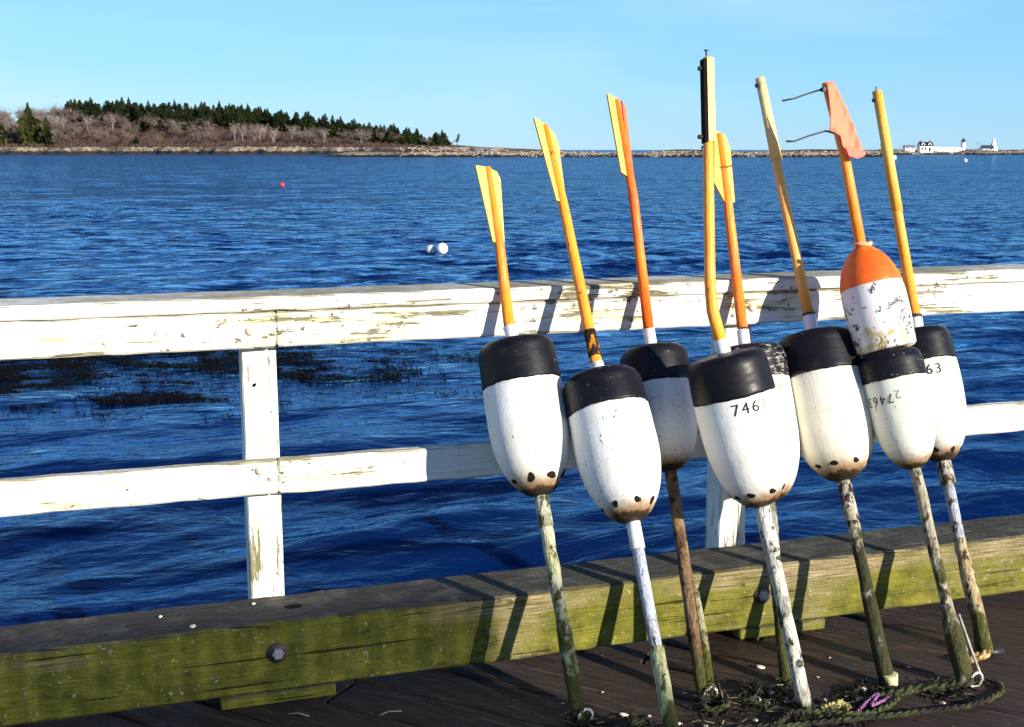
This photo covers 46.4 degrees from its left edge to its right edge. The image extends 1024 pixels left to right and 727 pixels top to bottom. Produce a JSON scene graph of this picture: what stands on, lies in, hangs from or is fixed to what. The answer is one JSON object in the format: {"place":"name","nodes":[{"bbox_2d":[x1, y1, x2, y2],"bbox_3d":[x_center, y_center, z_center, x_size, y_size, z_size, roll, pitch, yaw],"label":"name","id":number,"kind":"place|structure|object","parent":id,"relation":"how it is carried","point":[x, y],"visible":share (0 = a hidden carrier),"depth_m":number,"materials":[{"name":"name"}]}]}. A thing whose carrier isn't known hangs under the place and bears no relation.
{"place":"outdoors","nodes":[
{"label":"outdoors","id":0,"kind":"place"},
{"bbox_2d":[0,116,565,153],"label":"wooded island","id":1,"kind":"structure","parent":0,"point":[224,149],"depth_m":689.39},
{"bbox_2d":[0,122,13,145],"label":"fir tree","id":2,"kind":"object","parent":1,"relation":"on","point":[3,141],"visible":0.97,"depth_m":698.30,"materials":[{"name":"green plant"}]},
{"bbox_2d":[12,102,41,146],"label":"fir tree","id":3,"kind":"object","parent":1,"relation":"on","point":[30,136],"visible":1,"depth_m":693.80,"materials":[{"name":"green plant"}]},
{"bbox_2d":[39,116,58,146],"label":"fir tree","id":4,"kind":"object","parent":1,"relation":"on","point":[46,138],"visible":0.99,"depth_m":694.03,"materials":[{"name":"green plant"}]},
{"bbox_2d":[50,119,65,134],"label":"bare tree","id":5,"kind":"object","parent":1,"relation":"on","point":[58,126],"visible":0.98,"depth_m":719.99,"materials":[{"name":"grey plant"}]},
{"bbox_2d":[66,103,73,118],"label":"spruce tree","id":6,"kind":"object","parent":1,"relation":"on","point":[69,105],"visible":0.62,"depth_m":767.20,"materials":[{"name":"green plant"}]},
{"bbox_2d":[71,105,83,121],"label":"spruce tree","id":7,"kind":"object","parent":1,"relation":"on","point":[76,112],"visible":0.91,"depth_m":753.63,"materials":[{"name":"green plant"}]},
{"bbox_2d":[76,122,92,136],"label":"bare tree","id":8,"kind":"object","parent":1,"relation":"on","point":[85,128],"visible":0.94,"depth_m":726.57,"materials":[{"name":"grey plant"}]},
{"bbox_2d":[88,131,99,140],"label":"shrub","id":9,"kind":"object","parent":1,"relation":"on","point":[94,136],"visible":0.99,"depth_m":700.00,"materials":[{"name":"grey plant"}]},
{"bbox_2d":[90,106,104,119],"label":"spruce tree","id":10,"kind":"object","parent":1,"relation":"on","point":[98,111],"visible":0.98,"depth_m":766.09,"materials":[{"name":"green plant"}]},
{"bbox_2d":[93,128,109,140],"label":"bare tree","id":11,"kind":"object","parent":1,"relation":"on","point":[103,134],"visible":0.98,"depth_m":708.38,"materials":[{"name":"grey plant"}]},
{"bbox_2d":[101,109,111,128],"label":"bare tree","id":12,"kind":"object","parent":1,"relation":"on","point":[105,118],"visible":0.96,"depth_m":738.31,"materials":[{"name":"grey plant"}]},
{"bbox_2d":[103,104,111,118],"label":"spruce tree","id":13,"kind":"object","parent":1,"relation":"on","point":[107,107],"visible":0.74,"depth_m":762.24,"materials":[{"name":"green plant"}]},
{"bbox_2d":[108,102,114,118],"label":"spruce tree","id":14,"kind":"object","parent":1,"relation":"on","point":[112,110],"visible":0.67,"depth_m":759.27,"materials":[{"name":"green plant"}]},
{"bbox_2d":[117,102,125,120],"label":"spruce tree","id":15,"kind":"object","parent":1,"relation":"on","point":[120,109],"visible":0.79,"depth_m":756.39,"materials":[{"name":"green plant"}]},
{"bbox_2d":[129,103,137,122],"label":"spruce tree","id":16,"kind":"object","parent":1,"relation":"on","point":[133,109],"visible":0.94,"depth_m":762.35,"materials":[{"name":"green plant"}]},
{"bbox_2d":[128,120,140,134],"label":"bare tree","id":17,"kind":"object","parent":1,"relation":"on","point":[134,127],"visible":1,"depth_m":724.59,"materials":[{"name":"grey plant"}]},
{"bbox_2d":[132,107,139,123],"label":"spruce tree","id":18,"kind":"object","parent":1,"relation":"on","point":[135,112],"visible":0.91,"depth_m":760.11,"materials":[{"name":"green plant"}]},
{"bbox_2d":[133,111,146,126],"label":"spruce tree","id":19,"kind":"object","parent":1,"relation":"on","point":[141,123],"visible":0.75,"depth_m":755.44,"materials":[{"name":"green plant"}]},
{"bbox_2d":[145,109,156,127],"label":"spruce tree","id":20,"kind":"object","parent":1,"relation":"on","point":[151,113],"visible":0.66,"depth_m":748.60,"materials":[{"name":"green plant"}]},
{"bbox_2d":[148,115,159,133],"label":"bare tree","id":21,"kind":"object","parent":1,"relation":"on","point":[153,125],"visible":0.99,"depth_m":737.60,"materials":[{"name":"grey plant"}]},
{"bbox_2d":[153,108,163,124],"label":"spruce tree","id":22,"kind":"object","parent":1,"relation":"on","point":[159,114],"visible":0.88,"depth_m":755.09,"materials":[{"name":"green plant"}]},
{"bbox_2d":[160,109,170,126],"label":"spruce tree","id":23,"kind":"object","parent":1,"relation":"on","point":[166,114],"visible":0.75,"depth_m":751.19,"materials":[{"name":"green plant"}]},
{"bbox_2d":[177,111,186,128],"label":"spruce tree","id":24,"kind":"object","parent":1,"relation":"on","point":[181,117],"visible":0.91,"depth_m":752.54,"materials":[{"name":"green plant"}]},
{"bbox_2d":[184,114,196,128],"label":"spruce tree","id":25,"kind":"object","parent":1,"relation":"on","point":[188,118],"visible":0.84,"depth_m":753.74,"materials":[{"name":"green plant"}]},
{"bbox_2d":[183,121,197,131],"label":"bare tree","id":26,"kind":"object","parent":1,"relation":"on","point":[187,127],"visible":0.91,"depth_m":725.77,"materials":[{"name":"grey plant"}]},
{"bbox_2d":[187,106,195,118],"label":"spruce tree","id":27,"kind":"object","parent":1,"relation":"on","point":[192,112],"visible":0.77,"depth_m":760.84,"materials":[{"name":"green plant"}]},
{"bbox_2d":[190,127,201,143],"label":"bare tree","id":28,"kind":"object","parent":1,"relation":"on","point":[194,135],"visible":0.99,"depth_m":697.81,"materials":[{"name":"grey plant"}]},
{"bbox_2d":[194,114,208,124],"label":"spruce tree","id":29,"kind":"object","parent":1,"relation":"on","point":[202,117],"visible":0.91,"depth_m":755.00,"materials":[{"name":"green plant"}]},
{"bbox_2d":[196,109,207,123],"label":"spruce tree","id":30,"kind":"object","parent":1,"relation":"on","point":[200,112],"visible":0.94,"depth_m":757.08,"materials":[{"name":"green plant"}]},
{"bbox_2d":[201,102,207,116],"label":"spruce tree","id":31,"kind":"object","parent":1,"relation":"on","point":[204,108],"visible":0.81,"depth_m":774.73,"materials":[{"name":"green plant"}]},
{"bbox_2d":[205,111,214,122],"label":"spruce tree","id":32,"kind":"object","parent":1,"relation":"on","point":[209,116],"visible":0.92,"depth_m":759.11,"materials":[{"name":"green plant"}]},
{"bbox_2d":[205,122,218,139],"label":"bare tree","id":33,"kind":"object","parent":1,"relation":"on","point":[210,129],"visible":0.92,"depth_m":712.16,"materials":[{"name":"grey plant"}]},
{"bbox_2d":[211,113,223,126],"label":"spruce tree","id":34,"kind":"object","parent":1,"relation":"on","point":[219,119],"visible":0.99,"depth_m":748.07,"materials":[{"name":"green plant"}]},
{"bbox_2d":[220,110,237,129],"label":"spruce tree","id":35,"kind":"object","parent":1,"relation":"on","point":[226,120],"visible":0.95,"depth_m":745.03,"materials":[{"name":"green plant"}]},
{"bbox_2d":[228,114,238,128],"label":"spruce tree","id":36,"kind":"object","parent":1,"relation":"on","point":[233,117],"visible":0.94,"depth_m":744.77,"materials":[{"name":"green plant"}]},
{"bbox_2d":[229,121,240,140],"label":"bare tree","id":37,"kind":"object","parent":1,"relation":"on","point":[234,129],"visible":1,"depth_m":699.55,"materials":[{"name":"grey plant"}]},
{"bbox_2d":[0,115,477,147],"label":"undergrowth","id":38,"kind":"object","parent":1,"relation":"on","point":[201,144],"visible":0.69,"depth_m":704.18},
{"bbox_2d":[235,112,246,126],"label":"spruce tree","id":39,"kind":"object","parent":1,"relation":"on","point":[240,116],"visible":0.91,"depth_m":746.22,"materials":[{"name":"green plant"}]},
{"bbox_2d":[236,122,248,141],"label":"bare tree","id":40,"kind":"object","parent":1,"relation":"on","point":[243,129],"visible":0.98,"depth_m":699.48,"materials":[{"name":"grey plant"}]},
{"bbox_2d":[236,109,254,126],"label":"spruce tree","id":41,"kind":"object","parent":1,"relation":"on","point":[245,115],"visible":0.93,"depth_m":750.40,"materials":[{"name":"green plant"}]},
{"bbox_2d":[245,103,251,123],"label":"spruce tree","id":42,"kind":"object","parent":1,"relation":"on","point":[247,110],"visible":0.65,"depth_m":763.01,"materials":[{"name":"green plant"}]},
{"bbox_2d":[0,146,503,151],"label":"shore boulders","id":43,"kind":"object","parent":1,"relation":"on","point":[184,148],"visible":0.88,"depth_m":674.43,"materials":[{"name":"stone"}]},
{"bbox_2d":[249,108,262,124],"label":"spruce tree","id":44,"kind":"object","parent":1,"relation":"on","point":[255,115],"visible":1,"depth_m":754.20,"materials":[{"name":"green plant"}]},
{"bbox_2d":[255,123,263,137],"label":"bare tree","id":45,"kind":"object","parent":1,"relation":"on","point":[258,133],"visible":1,"depth_m":699.62,"materials":[{"name":"grey plant"}]},
{"bbox_2d":[257,109,270,124],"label":"spruce tree","id":46,"kind":"object","parent":1,"relation":"on","point":[262,117],"visible":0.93,"depth_m":761.15,"materials":[{"name":"green plant"}]},
{"bbox_2d":[264,113,271,125],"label":"spruce tree","id":47,"kind":"object","parent":1,"relation":"on","point":[268,120],"visible":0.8,"depth_m":759.82,"materials":[{"name":"green plant"}]},
{"bbox_2d":[270,111,284,130],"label":"spruce tree","id":48,"kind":"object","parent":1,"relation":"on","point":[277,119],"visible":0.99,"depth_m":743.72,"materials":[{"name":"green plant"}]},
{"bbox_2d":[280,112,288,130],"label":"spruce tree","id":49,"kind":"object","parent":1,"relation":"on","point":[284,117],"visible":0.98,"depth_m":744.90,"materials":[{"name":"green plant"}]},
{"bbox_2d":[288,112,301,131],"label":"spruce tree","id":50,"kind":"object","parent":1,"relation":"on","point":[293,118],"visible":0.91,"depth_m":745.30,"materials":[{"name":"green plant"}]},
{"bbox_2d":[288,115,302,131],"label":"spruce tree","id":51,"kind":"object","parent":1,"relation":"on","point":[295,120],"visible":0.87,"depth_m":744.69,"materials":[{"name":"green plant"}]},
{"bbox_2d":[301,111,309,130],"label":"spruce tree","id":52,"kind":"object","parent":1,"relation":"on","point":[305,119],"visible":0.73,"depth_m":764.23,"materials":[{"name":"green plant"}]},
{"bbox_2d":[308,119,315,135],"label":"spruce tree","id":53,"kind":"object","parent":1,"relation":"on","point":[311,123],"visible":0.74,"depth_m":743.78,"materials":[{"name":"green plant"}]},
{"bbox_2d":[306,116,319,131],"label":"spruce tree","id":54,"kind":"object","parent":1,"relation":"on","point":[314,120],"visible":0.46,"depth_m":755.28,"materials":[{"name":"green plant"}]},
{"bbox_2d":[317,116,325,130],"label":"spruce tree","id":55,"kind":"object","parent":1,"relation":"on","point":[323,123],"visible":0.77,"depth_m":750.35,"materials":[{"name":"green plant"}]},
{"bbox_2d":[319,121,333,137],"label":"spruce tree","id":56,"kind":"object","parent":1,"relation":"on","point":[327,125],"visible":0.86,"depth_m":745.76,"materials":[{"name":"green plant"}]},
{"bbox_2d":[330,119,347,137],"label":"spruce tree","id":57,"kind":"object","parent":1,"relation":"on","point":[334,129],"visible":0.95,"depth_m":747.38,"materials":[{"name":"green plant"}]},
{"bbox_2d":[338,119,345,137],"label":"spruce tree","id":58,"kind":"object","parent":1,"relation":"on","point":[341,122],"visible":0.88,"depth_m":748.11,"materials":[{"name":"green plant"}]},
{"bbox_2d":[342,131,356,143],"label":"bare tree","id":59,"kind":"object","parent":1,"relation":"on","point":[352,136],"visible":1,"depth_m":708.38,"materials":[{"name":"grey plant"}]},
{"bbox_2d":[348,119,360,136],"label":"spruce tree","id":60,"kind":"object","parent":1,"relation":"on","point":[353,125],"visible":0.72,"depth_m":750.19,"materials":[{"name":"green plant"}]},
{"bbox_2d":[354,124,370,140],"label":"spruce tree","id":61,"kind":"object","parent":1,"relation":"on","point":[357,126],"visible":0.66,"depth_m":747.59,"materials":[{"name":"green plant"}]},
{"bbox_2d":[369,131,386,142],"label":"spruce tree","id":62,"kind":"object","parent":1,"relation":"on","point":[377,140],"visible":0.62,"depth_m":747.91,"materials":[{"name":"green plant"}]},
{"bbox_2d":[374,130,387,144],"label":"bare tree","id":63,"kind":"object","parent":1,"relation":"on","point":[379,135],"visible":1,"depth_m":710.31,"materials":[{"name":"grey plant"}]},
{"bbox_2d":[396,135,406,145],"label":"fir tree","id":64,"kind":"object","parent":1,"relation":"on","point":[400,141],"visible":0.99,"depth_m":703.28,"materials":[{"name":"green plant"}]},
{"bbox_2d":[409,128,419,143],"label":"spruce tree","id":65,"kind":"object","parent":1,"relation":"on","point":[416,131],"visible":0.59,"depth_m":776.00,"materials":[{"name":"green plant"}]},
{"bbox_2d":[411,132,417,144],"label":"spruce tree","id":66,"kind":"object","parent":1,"relation":"on","point":[414,138],"visible":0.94,"depth_m":712.73,"materials":[{"name":"green plant"}]},
{"bbox_2d":[439,130,445,145],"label":"spruce tree","id":67,"kind":"object","parent":1,"relation":"on","point":[441,139],"visible":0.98,"depth_m":724.46,"materials":[{"name":"green plant"}]},
{"bbox_2d":[0,150,1023,626],"bbox_3d":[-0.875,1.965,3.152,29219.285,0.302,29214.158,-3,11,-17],"label":"sea","id":68,"kind":"structure","parent":0,"point":[102,224],"depth_m":15.94,"materials":[{"name":"liquid"}]},
{"bbox_2d":[0,341,484,420],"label":"rockweed","id":69,"kind":"object","parent":68,"relation":"on","point":[10,372],"visible":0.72,"depth_m":13.49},
{"bbox_2d":[425,245,435,252],"bbox_3d":[-2.010,-2.823,29.565,0.275,0.238,0.250,-3,11,-17],"label":"pickup float","id":70,"kind":"object","parent":68,"relation":"on","point":[430,248],"visible":1,"depth_m":29.47,"materials":[{"name":"grey plastic"}]},
{"bbox_2d":[436,242,447,254],"bbox_3d":[-1.720,-2.835,29.360,0.290,0.320,0.290,-3,11,-17],"label":"mooring ball","id":71,"kind":"object","parent":68,"relation":"on","point":[441,248],"visible":1,"depth_m":29.26,"materials":[{"name":"plastic"}]},
{"bbox_2d":[0,0,1023,149],"label":"sky","id":72,"kind":"structure","parent":0,"point":[947,72],"materials":[{"name":"blue"}]},
{"bbox_2d":[2,590,1023,726],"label":"wharf deck","id":73,"kind":"structure","parent":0,"point":[527,692],"depth_m":3.14,"materials":[{"name":"brown wood"}]},
{"bbox_2d":[0,514,1023,726],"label":"kerb timber","id":74,"kind":"object","parent":73,"relation":"on","point":[261,651],"visible":0.93,"depth_m":3.16,"materials":[{"name":"wood"}]},
{"bbox_2d":[0,264,1023,598],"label":"wharf railing","id":75,"kind":"object","parent":73,"relation":"attached to","point":[254,328],"visible":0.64,"depth_m":3.13,"materials":[{"name":"white paint"}]},
{"bbox_2d":[475,165,593,722],"bbox_3d":[0.044,0.175,3.087,0.215,1.350,0.634,-3,11,-17],"label":"lobster buoy","id":76,"kind":"object","parent":73,"relation":"on","point":[529,431],"visible":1,"depth_m":3.02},
{"bbox_2d":[560,699,608,726],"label":"seaweed clump","id":77,"kind":"object","parent":73,"relation":"on","point":[582,722],"visible":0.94,"depth_m":2.91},
{"bbox_2d":[533,117,678,726],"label":"lobster buoy","id":78,"kind":"object","parent":73,"relation":"on","point":[614,437],"visible":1,"depth_m":2.95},
{"bbox_2d":[578,710,652,726],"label":"seaweed clump","id":79,"kind":"object","parent":73,"relation":"on","point":[630,716],"visible":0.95,"depth_m":2.92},
{"bbox_2d":[589,719,662,726],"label":"rope","id":80,"kind":"object","parent":73,"relation":"on","point":[639,722],"visible":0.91,"depth_m":2.91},
{"bbox_2d":[606,93,717,698],"bbox_3d":[0.396,0.049,3.228,0.191,1.550,0.697,-3,11,-17],"label":"lobster buoy","id":81,"kind":"object","parent":73,"relation":"on","point":[661,368],"visible":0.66,"depth_m":3.15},
{"bbox_2d":[690,676,740,712],"bbox_3d":[0.513,0.829,3.019,0.139,0.076,0.113,-3,11,-17],"label":"seaweed clump","id":82,"kind":"object","parent":73,"relation":"on","point":[717,703],"visible":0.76,"depth_m":3.02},
{"bbox_2d":[695,693,767,712],"bbox_3d":[0.544,0.847,3.015,0.187,0.038,0.111,-3,11,-17],"label":"rope","id":83,"kind":"object","parent":73,"relation":"on","point":[725,704],"visible":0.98,"depth_m":3.00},
{"bbox_2d":[681,700,805,726],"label":"seaweed clump","id":84,"kind":"object","parent":73,"relation":"on","point":[735,715],"visible":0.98,"depth_m":2.94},
{"bbox_2d":[687,49,812,708],"bbox_3d":[0.578,0.044,2.981,0.434,1.638,0.216,10,14,43],"label":"lobster buoy","id":85,"kind":"object","parent":73,"relation":"on","point":[740,418],"visible":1,"depth_m":2.95,"materials":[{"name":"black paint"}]},
{"bbox_2d":[711,131,799,683],"bbox_3d":[0.667,0.086,3.313,0.221,1.443,0.638,-3,11,-17],"label":"lobster buoy","id":86,"kind":"object","parent":73,"relation":"on","point":[773,351],"visible":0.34,"depth_m":3.26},
{"bbox_2d":[728,672,795,710],"bbox_3d":[0.649,0.827,3.066,0.186,0.062,0.174,1,10,6],"label":"seaweed clump","id":87,"kind":"object","parent":73,"relation":"on","point":[760,693],"visible":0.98,"depth_m":3.06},
{"bbox_2d":[735,694,902,726],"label":"rope","id":88,"kind":"object","parent":73,"relation":"on","point":[886,707],"visible":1,"depth_m":2.96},
{"bbox_2d":[755,76,897,688],"bbox_3d":[0.866,-0.004,3.354,0.232,1.606,0.818,-3,11,-17],"label":"lobster buoy","id":89,"kind":"object","parent":73,"relation":"on","point":[836,436],"visible":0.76,"depth_m":3.24,"materials":[{"name":"plastic"}]},
{"bbox_2d":[786,696,877,726],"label":"seaweed clump","id":90,"kind":"object","parent":73,"relation":"on","point":[817,706],"visible":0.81,"depth_m":2.96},
{"bbox_2d":[820,699,854,710],"bbox_3d":[0.818,0.856,2.983,0.098,0.033,0.053,-3,11,-17],"label":"rope","id":91,"kind":"object","parent":73,"relation":"on","point":[837,704],"visible":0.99,"depth_m":2.98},
{"bbox_2d":[830,675,890,706],"bbox_3d":[0.903,0.832,3.070,0.176,0.051,0.135,-3,11,-17],"label":"seaweed clump","id":92,"kind":"object","parent":73,"relation":"on","point":[856,689],"visible":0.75,"depth_m":3.09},
{"bbox_2d":[856,692,893,711],"bbox_3d":[0.913,0.851,3.005,0.150,0.023,0.035,-10,14,-43],"label":"rope","id":93,"kind":"object","parent":73,"relation":"on","point":[874,697],"visible":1,"depth_m":3.00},
{"bbox_2d":[782,81,983,686],"bbox_3d":[1.037,0.026,3.265,0.203,1.582,0.672,-10,14,-43],"label":"lobster buoy","id":94,"kind":"object","parent":73,"relation":"on","point":[880,326],"visible":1,"depth_m":3.20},
{"bbox_2d":[765,676,1008,726],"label":"rope","id":95,"kind":"object","parent":73,"relation":"on","point":[1001,690],"visible":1,"depth_m":2.96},
{"bbox_2d":[849,679,961,705],"bbox_3d":[1.009,0.841,3.069,0.345,0.035,0.070,-4,11,-21],"label":"rope","id":96,"kind":"object","parent":73,"relation":"on","point":[906,690],"visible":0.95,"depth_m":3.08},
{"bbox_2d":[872,86,1004,655],"bbox_3d":[1.206,-0.014,3.487,0.187,1.583,0.687,-3,11,-17],"label":"lobster buoy","id":97,"kind":"object","parent":73,"relation":"on","point":[933,344],"visible":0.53,"depth_m":3.40,"materials":[{"name":"plastic"}]},
{"bbox_2d":[917,673,977,701],"bbox_3d":[1.129,0.828,3.105,0.179,0.047,0.133,-3,11,-17],"label":"seaweed clump","id":98,"kind":"object","parent":73,"relation":"on","point":[965,693],"visible":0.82,"depth_m":3.08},
{"bbox_2d":[969,649,990,663],"bbox_3d":[1.277,0.805,3.284,0.118,0.035,0.062,-5,11,-27],"label":"rope","id":99,"kind":"object","parent":73,"relation":"on","point":[982,655],"visible":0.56,"depth_m":3.28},
{"bbox_2d":[318,148,898,156],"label":"rocky ledge","id":100,"kind":"object","parent":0,"point":[387,153],"visible":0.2,"depth_m":426.19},
{"bbox_2d":[399,148,1022,156],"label":"ledge boulders","id":101,"kind":"object","parent":100,"relation":"on","point":[650,154],"visible":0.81,"depth_m":427.80,"materials":[{"name":"stone"}]},
{"bbox_2d":[651,149,1009,152],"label":"ledge","id":102,"kind":"object","parent":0,"point":[677,150],"visible":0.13,"depth_m":1000.21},
{"bbox_2d":[810,150,1023,154],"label":"lighthouse island","id":103,"kind":"structure","parent":0,"point":[975,152],"depth_m":627.73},
{"bbox_2d":[785,149,1023,152],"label":"island scrub","id":104,"kind":"object","parent":103,"relation":"on","point":[901,149],"visible":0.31,"depth_m":648.87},
{"bbox_2d":[903,145,914,151],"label":"shed","id":105,"kind":"structure","parent":103,"relation":"on","point":[911,148],"depth_m":631.41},
{"bbox_2d":[917,140,933,152],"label":"keepers house","id":106,"kind":"structure","parent":103,"relation":"on","point":[925,147],"depth_m":632.35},
{"bbox_2d":[933,147,962,151],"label":"covered walkway","id":107,"kind":"structure","parent":103,"relation":"on","point":[949,149],"depth_m":634.79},
{"bbox_2d":[961,138,965,150],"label":"lighthouse","id":108,"kind":"object","parent":103,"relation":"on","point":[963,144],"visible":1,"depth_m":634.59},
{"bbox_2d":[980,145,994,150],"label":"boathouse","id":109,"kind":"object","parent":103,"relation":"on","point":[987,147],"visible":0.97,"depth_m":633.16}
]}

